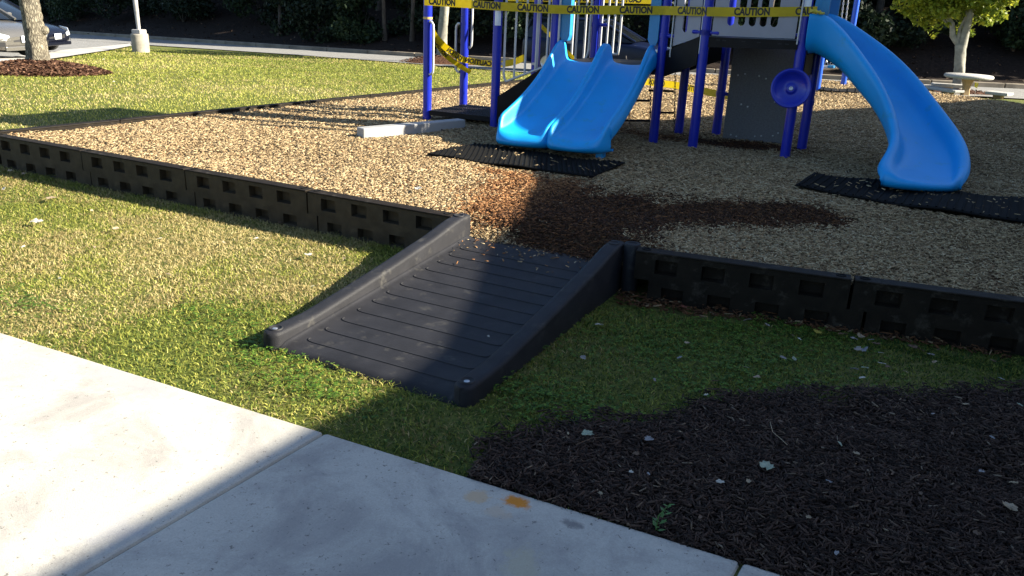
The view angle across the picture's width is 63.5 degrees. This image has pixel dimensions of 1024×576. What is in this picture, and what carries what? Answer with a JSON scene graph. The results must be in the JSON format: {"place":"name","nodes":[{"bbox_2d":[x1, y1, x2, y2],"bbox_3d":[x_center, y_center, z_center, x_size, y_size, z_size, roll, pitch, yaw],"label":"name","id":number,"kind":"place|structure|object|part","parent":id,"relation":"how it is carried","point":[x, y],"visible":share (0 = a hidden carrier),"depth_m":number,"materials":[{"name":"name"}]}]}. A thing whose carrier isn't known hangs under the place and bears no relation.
{"place":"outdoors","nodes":[
{"label":"outdoors","id":0,"kind":"place"},
{"bbox_2d":[0,40,122,57],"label":"parking lot","id":1,"kind":"structure","parent":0,"point":[75,44],"depth_m":31.71,"materials":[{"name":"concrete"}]},
{"bbox_2d":[0,8,48,55],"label":"parked car","id":2,"kind":"object","parent":1,"relation":"on","point":[11,35],"visible":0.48,"depth_m":20.18,"materials":[{"name":"silver metal"}]},
{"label":"windows","id":3,"kind":"part","parent":2,"relation":"part of","materials":[{"name":"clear glass"}]},
{"bbox_2d":[0,0,70,52],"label":"parked car","id":4,"kind":"object","parent":1,"relation":"on","point":[57,36],"visible":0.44,"depth_m":24.57,"materials":[{"name":"black paint"}]},
{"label":"windows","id":5,"kind":"part","parent":4,"relation":"part of","materials":[{"name":"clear glass"}]},
{"bbox_2d":[0,44,130,60],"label":"pavement","id":6,"kind":"structure","parent":0,"point":[63,53],"depth_m":25.69,"materials":[{"name":"white concrete"}]},
{"bbox_2d":[0,48,530,129],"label":"grass","id":7,"kind":"structure","parent":0,"point":[259,66],"depth_m":17.14,"materials":[{"name":"green plant"}]},
{"bbox_2d":[0,333,782,575],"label":"path","id":8,"kind":"structure","parent":0,"point":[107,471],"depth_m":2.83,"materials":[{"name":"concrete"}]},
{"bbox_2d":[0,42,1023,575],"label":"lawn","id":9,"kind":"structure","parent":0,"point":[610,302],"depth_m":4.42,"materials":[{"name":"plant"}]},
{"bbox_2d":[30,218,42,222],"bbox_3d":[-3.349,-0.475,5.833,0.077,0.023,0.066,12,22,25],"label":"fallen leaf","id":10,"kind":"object","parent":9,"relation":"on","point":[36,220],"visible":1,"depth_m":5.84,"materials":[{"name":"white plant"}]},
{"bbox_2d":[0,133,91,185],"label":"border timber","id":11,"kind":"object","parent":9,"relation":"on","point":[49,159],"visible":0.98,"depth_m":7.26,"materials":[{"name":"brown plastic"}]},
{"bbox_2d":[0,58,112,76],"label":"mulch ring","id":12,"kind":"object","parent":9,"relation":"on","point":[38,68],"visible":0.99,"depth_m":15.87,"materials":[{"name":"brown wood"}]},
{"bbox_2d":[18,0,50,61],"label":"tree","id":13,"kind":"object","parent":12,"relation":"on","point":[36,30],"visible":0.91,"depth_m":16.15,"materials":[{"name":"grey plant"}]},
{"bbox_2d":[0,119,119,163],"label":"border timber","id":14,"kind":"object","parent":9,"relation":"on","point":[71,126],"visible":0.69,"depth_m":8.11,"materials":[{"name":"black plastic"}]},
{"bbox_2d":[81,149,196,206],"bbox_3d":[-3.040,-0.879,6.790,1.304,0.364,0.097,12,22,25],"label":"border timber","id":15,"kind":"object","parent":9,"relation":"on","point":[160,180],"visible":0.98,"depth_m":6.75,"materials":[{"name":"brown plastic"}]},
{"bbox_2d":[130,0,149,52],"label":"lamp pole","id":16,"kind":"object","parent":9,"relation":"on","point":[139,40],"visible":0.92,"depth_m":28.47,"materials":[{"name":"concrete"}]},
{"bbox_2d":[117,109,219,123],"bbox_3d":[-3.772,-1.720,9.074,0.097,0.364,1.304,15,23,32],"label":"border timber","id":17,"kind":"object","parent":9,"relation":"on","point":[154,117],"visible":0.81,"depth_m":8.98,"materials":[{"name":"black plastic"}]},
{"bbox_2d":[185,168,318,232],"bbox_3d":[-1.959,-0.649,6.274,1.304,0.364,0.097,12,22,25],"label":"border timber","id":18,"kind":"object","parent":9,"relation":"on","point":[274,202],"visible":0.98,"depth_m":6.23,"materials":[{"name":"brown plastic"}]},
{"bbox_2d":[216,101,301,113],"bbox_3d":[-3.073,-2.027,10.026,0.097,0.364,1.304,15,23,32],"label":"border timber","id":19,"kind":"object","parent":9,"relation":"on","point":[245,108],"visible":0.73,"depth_m":9.93,"materials":[{"name":"black plastic"}]},
{"bbox_2d":[298,95,369,103],"bbox_3d":[-2.375,-2.333,10.978,0.097,0.364,1.304,15,23,32],"label":"border timber","id":20,"kind":"object","parent":9,"relation":"on","point":[338,99],"visible":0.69,"depth_m":10.91,"materials":[{"name":"black plastic"}]},
{"bbox_2d":[307,189,456,249],"bbox_3d":[-0.877,-0.418,5.759,1.304,0.364,0.097,12,22,25],"label":"border timber","id":21,"kind":"object","parent":9,"relation":"on","point":[381,222],"visible":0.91,"depth_m":5.75,"materials":[{"name":"brown plastic"}]},
{"bbox_2d":[367,89,422,97],"bbox_3d":[-1.676,-2.639,11.930,0.097,0.364,1.304,15,23,32],"label":"border timber","id":22,"kind":"object","parent":9,"relation":"on","point":[387,94],"visible":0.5,"depth_m":11.82,"materials":[{"name":"black plastic"}]},
{"bbox_2d":[400,54,472,64],"bbox_3d":[-2.587,-8.363,30.407,3.229,0.451,3.242,12,22,25],"label":"mulch ring","id":23,"kind":"object","parent":9,"relation":"on","point":[439,59],"visible":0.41,"depth_m":29.52,"materials":[{"name":"brown wood"}]},
{"bbox_2d":[436,6,448,55],"bbox_3d":[-2.420,-10.998,29.565,5.266,5.610,4.898,12,22,25],"label":"tree","id":24,"kind":"object","parent":23,"relation":"on","point":[443,23],"visible":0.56,"depth_m":29.91,"materials":[{"name":"brown plant"}]},
{"bbox_2d":[263,213,640,407],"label":"ramp","id":25,"kind":"structure","parent":9,"relation":"on","point":[426,314],"depth_m":4.40,"materials":[{"name":"black plastic"}]},
{"bbox_2d":[453,238,585,272],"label":"spilled chips","id":26,"kind":"object","parent":25,"relation":"on","point":[512,256],"visible":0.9,"depth_m":5.21,"materials":[{"name":"brown wood"}]},
{"bbox_2d":[432,84,476,91],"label":"border timber","id":27,"kind":"object","parent":9,"relation":"on","point":[474,86],"visible":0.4,"depth_m":12.79,"materials":[{"name":"black plastic"}]},
{"bbox_2d":[0,279,957,441],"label":"clover","id":28,"kind":"object","parent":9,"relation":"on","point":[548,393],"visible":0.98,"depth_m":4.04,"materials":[{"name":"green plant"}]},
{"bbox_2d":[475,80,519,87],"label":"border timber","id":29,"kind":"object","parent":9,"relation":"on","point":[489,84],"visible":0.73,"depth_m":13.82,"materials":[{"name":"black plastic"}]},
{"bbox_2d":[634,247,863,332],"bbox_3d":[1.344,0.029,4.777,1.287,0.369,0.097,9,20,17],"label":"border timber","id":30,"kind":"object","parent":9,"relation":"on","point":[742,286],"visible":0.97,"depth_m":4.73,"materials":[{"name":"black plastic"}]},
{"bbox_2d":[614,288,1011,358],"bbox_3d":[1.604,0.204,4.630,2.128,0.050,0.287,9,21,18],"label":"playground border","id":31,"kind":"object","parent":9,"relation":"on","point":[698,312],"visible":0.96,"depth_m":4.70,"materials":[{"name":"black plastic"}]},
{"bbox_2d":[849,275,1023,356],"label":"border timber","id":32,"kind":"object","parent":9,"relation":"on","point":[964,317],"visible":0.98,"depth_m":4.44,"materials":[{"name":"black plastic"}]},
{"bbox_2d":[925,85,963,94],"bbox_3d":[12.230,-5.598,23.752,0.400,0.312,1.503,-4,20,-17],"label":"bench","id":33,"kind":"object","parent":9,"relation":"on","point":[951,91],"visible":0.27,"depth_m":23.39,"materials":[{"name":"beige concrete"}]},
{"bbox_2d":[931,82,961,92],"bbox_3d":[12.770,-5.809,24.326,0.864,0.372,0.360,7,20,13],"label":"bench","id":34,"kind":"object","parent":9,"relation":"on","point":[947,85],"visible":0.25,"depth_m":24.16,"materials":[{"name":"beige concrete"}]},
{"bbox_2d":[934,89,987,94],"bbox_3d":[13.608,-6.006,25.297,2.313,0.257,2.302,12,22,25],"label":"mulch ring","id":35,"kind":"object","parent":9,"relation":"on","point":[978,92],"visible":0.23,"depth_m":24.71,"materials":[{"name":"brown wood"}]},
{"bbox_2d":[890,0,1018,88],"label":"tree","id":36,"kind":"object","parent":35,"relation":"on","point":[946,12],"visible":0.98,"depth_m":24.74,"materials":[{"name":"green plant"}]},
{"bbox_2d":[944,72,993,96],"bbox_3d":[12.939,-5.737,23.567,1.280,0.656,1.280,12,22,25],"label":"picnic table","id":37,"kind":"object","parent":9,"relation":"on","point":[968,79],"visible":0.89,"depth_m":23.38,"materials":[{"name":"beige concrete"}]},
{"bbox_2d":[985,91,1013,98],"bbox_3d":[13.585,-5.318,23.132,0.500,0.312,0.601,-15,26,-40],"label":"bench","id":38,"kind":"object","parent":9,"relation":"on","point":[998,94],"visible":0.6,"depth_m":23.00,"materials":[{"name":"beige concrete"}]},
{"bbox_2d":[7,74,1023,296],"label":"wood chip ground","id":39,"kind":"structure","parent":0,"point":[956,214],"depth_m":6.81,"materials":[{"name":"beige wood"}]},
{"bbox_2d":[357,118,464,138],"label":"balance beam","id":40,"kind":"structure","parent":39,"relation":"on","point":[388,130],"depth_m":8.76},
{"bbox_2d":[427,143,624,177],"bbox_3d":[0.132,-1.191,7.635,1.662,0.066,0.759,11,21,22],"label":"wear mat","id":41,"kind":"object","parent":39,"relation":"on","point":[475,152],"visible":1,"depth_m":7.61,"materials":[{"name":"black rubber"}]},
{"bbox_2d":[423,0,970,191],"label":"play structure","id":42,"kind":"object","parent":39,"relation":"on","point":[559,100],"visible":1,"depth_m":8.42,"materials":[{"name":"blue paint"}]},
{"bbox_2d":[435,34,470,73],"bbox_3d":[-0.778,-2.824,9.817,0.143,0.596,0.780,16,24,34],"label":"caution tape","id":43,"kind":"object","parent":42,"relation":"attached to","point":[445,55],"visible":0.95,"depth_m":10.01,"materials":[{"name":"yellow plastic"}]},
{"bbox_2d":[435,31,523,66],"bbox_3d":[-0.484,-2.892,9.909,1.254,0.487,0.424,-6,21,-22],"label":"caution tape","id":44,"kind":"object","parent":42,"relation":"attached to","point":[441,43],"visible":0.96,"depth_m":10.07,"materials":[{"name":"yellow plastic"}]},
{"bbox_2d":[541,25,573,58],"bbox_3d":[0.552,-2.936,9.919,0.484,0.428,0.021,3,20,1],"label":"caution tape","id":45,"kind":"object","parent":42,"relation":"attached to","point":[569,54],"visible":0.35,"depth_m":9.90,"materials":[{"name":"yellow plastic"}]},
{"bbox_2d":[508,0,650,3],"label":"caution tape","id":46,"kind":"object","parent":42,"relation":"attached to","point":[634,1],"visible":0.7,"depth_m":9.62,"materials":[{"name":"yellow plastic"}]},
{"bbox_2d":[424,0,816,16],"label":"caution tape","id":47,"kind":"object","parent":42,"relation":"attached to","point":[669,10],"visible":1,"depth_m":8.65,"materials":[{"name":"yellow plastic"}]},
{"bbox_2d":[645,79,727,98],"bbox_3d":[2.143,-2.527,10.420,0.032,0.109,1.645,-9,22,-29],"label":"caution tape","id":48,"kind":"object","parent":42,"relation":"attached to","point":[707,91],"visible":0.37,"depth_m":10.44,"materials":[{"name":"yellow plastic"}]},
{"bbox_2d":[810,9,824,14],"bbox_3d":[2.901,-2.626,7.869,0.138,0.050,0.044,7,20,13],"label":"tape knot","id":49,"kind":"object","parent":42,"relation":"attached to","point":[817,11],"visible":1,"depth_m":7.86,"materials":[{"name":"yellow plastic"}]},
{"bbox_2d":[816,0,859,90],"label":"swing frame","id":50,"kind":"object","parent":39,"relation":"on","point":[853,21],"visible":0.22,"depth_m":15.96,"materials":[{"name":"blue paint"}]},
{"bbox_2d":[823,65,838,69],"bbox_3d":[6.525,-4.397,16.430,0.707,0.203,0.100,10,21,19],"label":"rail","id":51,"kind":"object","parent":50,"relation":"attached to","point":[825,67],"depth_m":16.49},
{"bbox_2d":[820,87,859,92],"bbox_3d":[6.097,-3.685,15.375,0.698,0.061,1.072,10,21,19],"label":"wear mat","id":52,"kind":"object","parent":39,"relation":"on","point":[851,90],"visible":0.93,"depth_m":15.16,"materials":[{"name":"black rubber"}]},
{"bbox_2d":[795,172,1023,222],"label":"wear mat","id":53,"kind":"object","parent":39,"relation":"on","point":[959,203],"visible":0.9,"depth_m":6.65,"materials":[{"name":"black rubber"}]},
{"bbox_2d":[13,0,1023,83],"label":"bank","id":54,"kind":"structure","parent":0,"point":[1009,61],"depth_m":39.32,"materials":[{"name":"plant"}]},
{"bbox_2d":[12,0,84,14],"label":"shrub","id":55,"kind":"object","parent":54,"relation":"on","point":[43,5],"visible":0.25,"depth_m":60.42,"materials":[{"name":"green plant"}]},
{"bbox_2d":[45,0,102,23],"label":"shrub","id":56,"kind":"object","parent":54,"relation":"on","point":[72,9],"visible":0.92,"depth_m":56.17,"materials":[{"name":"green plant"}]},
{"bbox_2d":[91,0,163,18],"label":"shrub","id":57,"kind":"object","parent":54,"relation":"on","point":[144,8],"visible":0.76,"depth_m":53.38,"materials":[{"name":"green plant"}]},
{"bbox_2d":[222,0,284,17],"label":"shrub","id":58,"kind":"object","parent":54,"relation":"on","point":[237,3],"visible":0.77,"depth_m":46.69,"materials":[{"name":"green plant"}]},
{"bbox_2d":[277,0,281,35],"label":"tree","id":59,"kind":"object","parent":54,"relation":"on","point":[279,17],"visible":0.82,"depth_m":43.63,"materials":[{"name":"brown plant"}]},
{"bbox_2d":[255,0,321,35],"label":"shrub","id":60,"kind":"object","parent":54,"relation":"on","point":[271,7],"visible":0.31,"depth_m":44.21,"materials":[{"name":"green plant"}]},
{"bbox_2d":[280,0,347,43],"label":"shrub","id":61,"kind":"object","parent":54,"relation":"on","point":[319,9],"visible":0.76,"depth_m":40.64,"materials":[{"name":"green plant"}]},
{"bbox_2d":[327,0,383,43],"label":"shrub","id":62,"kind":"object","parent":54,"relation":"on","point":[355,23],"visible":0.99,"depth_m":39.63,"materials":[{"name":"green plant"}]},
{"bbox_2d":[382,0,387,40],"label":"tree","id":63,"kind":"object","parent":54,"relation":"on","point":[384,31],"visible":0.9,"depth_m":39.40,"materials":[{"name":"brown plant"}]},
{"bbox_2d":[386,0,432,35],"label":"shrub","id":64,"kind":"object","parent":54,"relation":"on","point":[417,15],"visible":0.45,"depth_m":40.00,"materials":[{"name":"green plant"}]},
{"bbox_2d":[409,0,414,40],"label":"tree","id":65,"kind":"object","parent":54,"relation":"on","point":[412,21],"visible":0.86,"depth_m":38.57,"materials":[{"name":"brown plant"}]},
{"bbox_2d":[418,0,492,42],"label":"shrub","id":66,"kind":"object","parent":54,"relation":"on","point":[481,17],"visible":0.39,"depth_m":37.21,"materials":[{"name":"green plant"}]},
{"bbox_2d":[502,0,550,41],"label":"shrub","id":67,"kind":"object","parent":54,"relation":"on","point":[521,23],"visible":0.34,"depth_m":35.72,"materials":[{"name":"green plant"}]},
{"bbox_2d":[43,0,1023,80],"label":"leaf litter","id":68,"kind":"object","parent":54,"relation":"on","point":[994,72],"visible":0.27,"depth_m":43.50,"materials":[{"name":"green plant"}]},
{"bbox_2d":[575,2,649,37],"bbox_3d":[4.438,-12.376,35.935,4.857,4.374,4.732,12,22,25],"label":"shrub","id":69,"kind":"object","parent":54,"relation":"on","point":[627,20],"visible":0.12,"depth_m":35.22,"materials":[{"name":"green plant"}]},
{"bbox_2d":[667,0,715,46],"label":"shrub","id":70,"kind":"object","parent":54,"relation":"on","point":[670,25],"visible":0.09,"depth_m":34.77,"materials":[{"name":"green plant"}]},
{"bbox_2d":[711,0,801,38],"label":"shrub","id":71,"kind":"object","parent":54,"relation":"on","point":[774,21],"visible":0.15,"depth_m":34.41,"materials":[{"name":"green plant"}]},
{"bbox_2d":[800,0,895,4],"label":"wood","id":72,"kind":"object","parent":54,"relation":"on","point":[875,2],"visible":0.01,"depth_m":42.45,"materials":[{"name":"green plant"}]},
{"bbox_2d":[827,0,898,62],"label":"shrub","id":73,"kind":"object","parent":54,"relation":"on","point":[871,22],"visible":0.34,"depth_m":32.13,"materials":[{"name":"green plant"}]},
{"bbox_2d":[875,0,884,12],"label":"tree","id":74,"kind":"object","parent":54,"relation":"on","point":[880,5],"visible":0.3,"depth_m":37.69,"materials":[{"name":"brown plant"}]},
{"bbox_2d":[888,1,975,48],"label":"shrub","id":75,"kind":"object","parent":54,"relation":"on","point":[904,31],"visible":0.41,"depth_m":33.50,"materials":[{"name":"green plant"}]},
{"bbox_2d":[979,0,1023,51],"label":"shrub","id":76,"kind":"object","parent":54,"relation":"on","point":[1013,32],"visible":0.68,"depth_m":33.29,"materials":[{"name":"green plant"}]},
{"bbox_2d":[69,34,1023,98],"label":"road","id":77,"kind":"structure","parent":0,"point":[1018,93],"depth_m":35.59,"materials":[{"name":"grey asphalt"}]},
{"bbox_2d":[69,31,1023,88],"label":"kerb","id":78,"kind":"structure","parent":77,"relation":"on","point":[838,77],"depth_m":38.13,"materials":[{"name":"concrete"}]},
{"bbox_2d":[522,17,669,66],"bbox_3d":[2.849,-7.810,26.768,4.872,1.734,2.170,9,21,18],"label":"parked car","id":79,"kind":"object","parent":77,"relation":"on","point":[632,47],"visible":0.18,"depth_m":26.07,"materials":[{"name":"grey paint"}]},
{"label":"windows","id":80,"kind":"part","parent":79,"relation":"part of","materials":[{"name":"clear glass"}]},
{"bbox_2d":[466,377,1023,575],"bbox_3d":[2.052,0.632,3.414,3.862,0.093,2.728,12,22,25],"label":"shredded mulch","id":81,"kind":"object","parent":0,"point":[914,477],"visible":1,"depth_m":3.09,"materials":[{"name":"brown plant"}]},
{"bbox_2d":[581,429,593,434],"bbox_3d":[0.300,0.574,3.274,0.052,0.011,0.048,12,22,25],"label":"fallen leaf","id":82,"kind":"object","parent":81,"relation":"on","point":[586,432],"visible":1,"depth_m":3.28,"materials":[{"name":"grey plant"}]},
{"bbox_2d":[576,436,617,444],"bbox_3d":[0.329,0.591,3.235,0.177,0.018,0.026,-3,20,-16],"label":"twig","id":83,"kind":"object","parent":81,"relation":"on","point":[596,437],"visible":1,"depth_m":3.23,"materials":[{"name":"brown wood"}]},
{"bbox_2d":[652,503,674,530],"bbox_3d":[0.501,0.759,2.762,0.064,0.108,0.060,-1,20,-11],"label":"seedling","id":84,"kind":"object","parent":81,"relation":"on","point":[655,524],"visible":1,"depth_m":2.76,"materials":[{"name":"green plant"}]},
{"bbox_2d":[759,460,774,469],"bbox_3d":[0.956,0.664,3.102,0.059,0.010,0.059,-9,22,-29],"label":"fallen leaf","id":85,"kind":"object","parent":81,"relation":"on","point":[767,465],"visible":1,"depth_m":3.10,"materials":[{"name":"grey plant"}]},
{"bbox_2d":[1002,501,1017,510],"bbox_3d":[1.751,0.764,2.911,0.052,0.018,0.057,12,22,25],"label":"fallen leaf","id":86,"kind":"object","parent":81,"relation":"on","point":[1011,506],"visible":1,"depth_m":2.91,"materials":[{"name":"grey plant"}]}
]}

